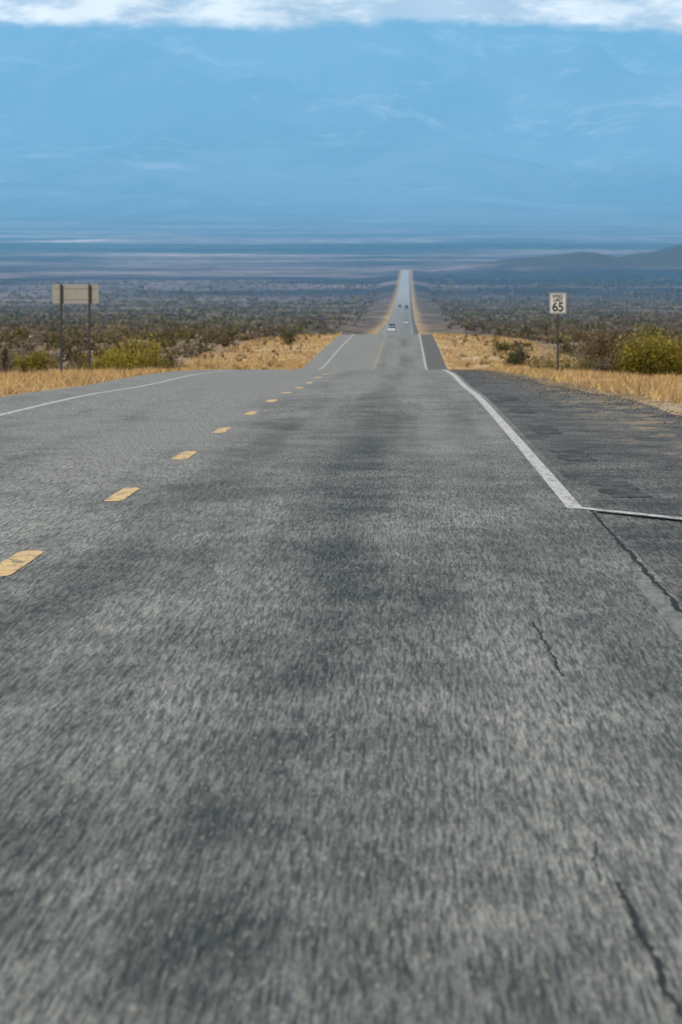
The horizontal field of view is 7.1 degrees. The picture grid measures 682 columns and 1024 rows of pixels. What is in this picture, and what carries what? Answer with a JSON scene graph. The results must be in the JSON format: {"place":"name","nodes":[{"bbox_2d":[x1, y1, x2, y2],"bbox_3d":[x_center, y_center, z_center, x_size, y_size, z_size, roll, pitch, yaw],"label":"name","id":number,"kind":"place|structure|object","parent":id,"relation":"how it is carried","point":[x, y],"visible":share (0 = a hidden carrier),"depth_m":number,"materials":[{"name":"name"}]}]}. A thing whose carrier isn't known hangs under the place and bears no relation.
{"place":"outdoors","nodes":[
{"label":"outdoors","id":0,"kind":"place"},
{"bbox_2d":[0,271,681,1023],"bbox_3d":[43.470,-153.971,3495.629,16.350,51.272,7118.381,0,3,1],"label":"road","id":1,"kind":"structure","parent":0,"point":[340,679],"depth_m":21.18,"materials":[{"name":"grey asphalt"}]},
{"bbox_2d":[388,326,394,331],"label":"car","id":2,"kind":"object","parent":1,"relation":"on","point":[391,328],"visible":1,"depth_m":1397.89,"materials":[{"name":"paint"}]},
{"bbox_2d":[0,18,681,414],"bbox_3d":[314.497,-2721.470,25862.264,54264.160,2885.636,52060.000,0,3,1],"label":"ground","id":3,"kind":"structure","parent":0,"point":[422,152],"depth_m":29351.63,"materials":[{"name":"blue"}]},
{"bbox_2d":[0,329,12,372],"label":"yucca plant","id":4,"kind":"object","parent":3,"relation":"on","point":[4,356],"visible":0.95,"depth_m":232.09,"materials":[{"name":"green plant"}]},
{"bbox_2d":[0,339,31,372],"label":"mesquite bush","id":5,"kind":"object","parent":3,"relation":"on","point":[11,366],"visible":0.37,"depth_m":262.09,"materials":[{"name":"brown plant"}]},
{"bbox_2d":[9,345,58,372],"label":"creosote bush","id":6,"kind":"object","parent":3,"relation":"on","point":[33,361],"visible":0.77,"depth_m":223.90,"materials":[{"name":"green plant"}]},
{"bbox_2d":[53,284,98,372],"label":"road sign","id":7,"kind":"object","parent":3,"relation":"on","point":[77,293],"visible":0.82,"depth_m":199.98,"materials":[{"name":"metal"}]},
{"bbox_2d":[64,354,95,370],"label":"creosote bush","id":8,"kind":"object","parent":3,"relation":"on","point":[78,364],"visible":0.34,"depth_m":261.92,"materials":[{"name":"green plant"}]},
{"bbox_2d":[80,339,130,370],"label":"creosote bush","id":9,"kind":"object","parent":3,"relation":"on","point":[99,360],"visible":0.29,"depth_m":225.74,"materials":[{"name":"green plant"}]},
{"bbox_2d":[96,328,178,371],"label":"creosote bush","id":10,"kind":"object","parent":3,"relation":"on","point":[139,360],"visible":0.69,"depth_m":221.70,"materials":[{"name":"green plant"}]},
{"bbox_2d":[160,359,176,369],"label":"creosote bush","id":11,"kind":"object","parent":3,"relation":"on","point":[167,365],"visible":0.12,"depth_m":262.29,"materials":[{"name":"green plant"}]},
{"bbox_2d":[166,341,174,367],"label":"yucca plant","id":12,"kind":"object","parent":3,"relation":"on","point":[170,357],"visible":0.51,"depth_m":300.03,"materials":[{"name":"green plant"}]},
{"bbox_2d":[275,328,298,344],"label":"creosote bush","id":13,"kind":"object","parent":3,"relation":"on","point":[291,335],"visible":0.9,"depth_m":519.69,"materials":[{"name":"green plant"}]},
{"bbox_2d":[0,277,681,373],"bbox_3d":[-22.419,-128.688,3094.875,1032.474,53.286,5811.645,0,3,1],"label":"desert scrub","id":14,"kind":"object","parent":3,"relation":"on","point":[219,327],"visible":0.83,"depth_m":1645.74,"materials":[{"name":"green plant"}]},
{"bbox_2d":[0,331,681,405],"bbox_3d":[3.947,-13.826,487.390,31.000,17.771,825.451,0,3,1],"label":"dry grass","id":15,"kind":"structure","parent":3,"relation":"on","point":[13,381],"depth_m":167.62,"materials":[{"name":"yellow plant"}]},
{"bbox_2d":[490,337,514,351],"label":"creosote bush","id":16,"kind":"object","parent":3,"relation":"on","point":[502,346],"visible":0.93,"depth_m":469.67,"materials":[{"name":"green plant"}]},
{"bbox_2d":[501,342,534,365],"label":"creosote bush","id":17,"kind":"object","parent":3,"relation":"on","point":[515,360],"visible":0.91,"depth_m":394.67,"materials":[{"name":"green plant"}]},
{"bbox_2d":[529,355,549,369],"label":"creosote bush","id":18,"kind":"object","parent":3,"relation":"on","point":[534,363],"visible":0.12,"depth_m":329.73,"materials":[{"name":"green plant"}]},
{"bbox_2d":[429,369,681,433],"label":"roadside gravel","id":19,"kind":"structure","parent":3,"relation":"on","point":[564,386],"depth_m":109.68,"materials":[{"name":"brown gravel"}]},
{"bbox_2d":[550,293,565,369],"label":"speed limit sign","id":20,"kind":"object","parent":3,"relation":"on","point":[557,303],"visible":1,"depth_m":199.79,"materials":[{"name":"metal"}]},
{"bbox_2d":[534,350,581,370],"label":"creosote bush","id":21,"kind":"object","parent":3,"relation":"on","point":[553,365],"visible":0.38,"depth_m":262.02,"materials":[{"name":"green plant"}]},
{"bbox_2d":[566,354,605,371],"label":"creosote bush","id":22,"kind":"object","parent":3,"relation":"on","point":[592,362],"visible":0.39,"depth_m":239.87,"materials":[{"name":"green plant"}]},
{"bbox_2d":[559,313,625,369],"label":"mesquite bush","id":23,"kind":"object","parent":3,"relation":"on","point":[596,348],"visible":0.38,"depth_m":289.36,"materials":[{"name":"brown plant"}]},
{"bbox_2d":[586,354,623,373],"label":"mesquite bush","id":24,"kind":"object","parent":3,"relation":"on","point":[602,366],"visible":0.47,"depth_m":204.76,"materials":[{"name":"brown plant"}]},
{"bbox_2d":[607,325,663,362],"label":"mesquite bush","id":25,"kind":"object","parent":3,"relation":"on","point":[619,354],"visible":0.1,"depth_m":284.55,"materials":[{"name":"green plant"}]},
{"bbox_2d":[602,319,681,376],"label":"creosote bush","id":26,"kind":"object","parent":3,"relation":"on","point":[650,361],"visible":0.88,"depth_m":171.63,"materials":[{"name":"green plant"}]},
{"bbox_2d":[655,332,681,352],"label":"creosote bush","id":27,"kind":"object","parent":3,"relation":"on","point":[671,343],"visible":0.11,"depth_m":389.64,"materials":[{"name":"green plant"}]},
{"bbox_2d":[662,332,681,372],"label":"creosote bush","id":28,"kind":"object","parent":3,"relation":"on","point":[678,352],"visible":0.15,"depth_m":179.85,"materials":[{"name":"green plant"}]},
{"bbox_2d":[0,0,681,32],"bbox_3d":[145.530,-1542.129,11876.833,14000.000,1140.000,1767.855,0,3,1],"label":"cloud","id":29,"kind":"structure","parent":0,"point":[634,14],"depth_m":11229.33,"materials":[{"name":"white"}]}
]}

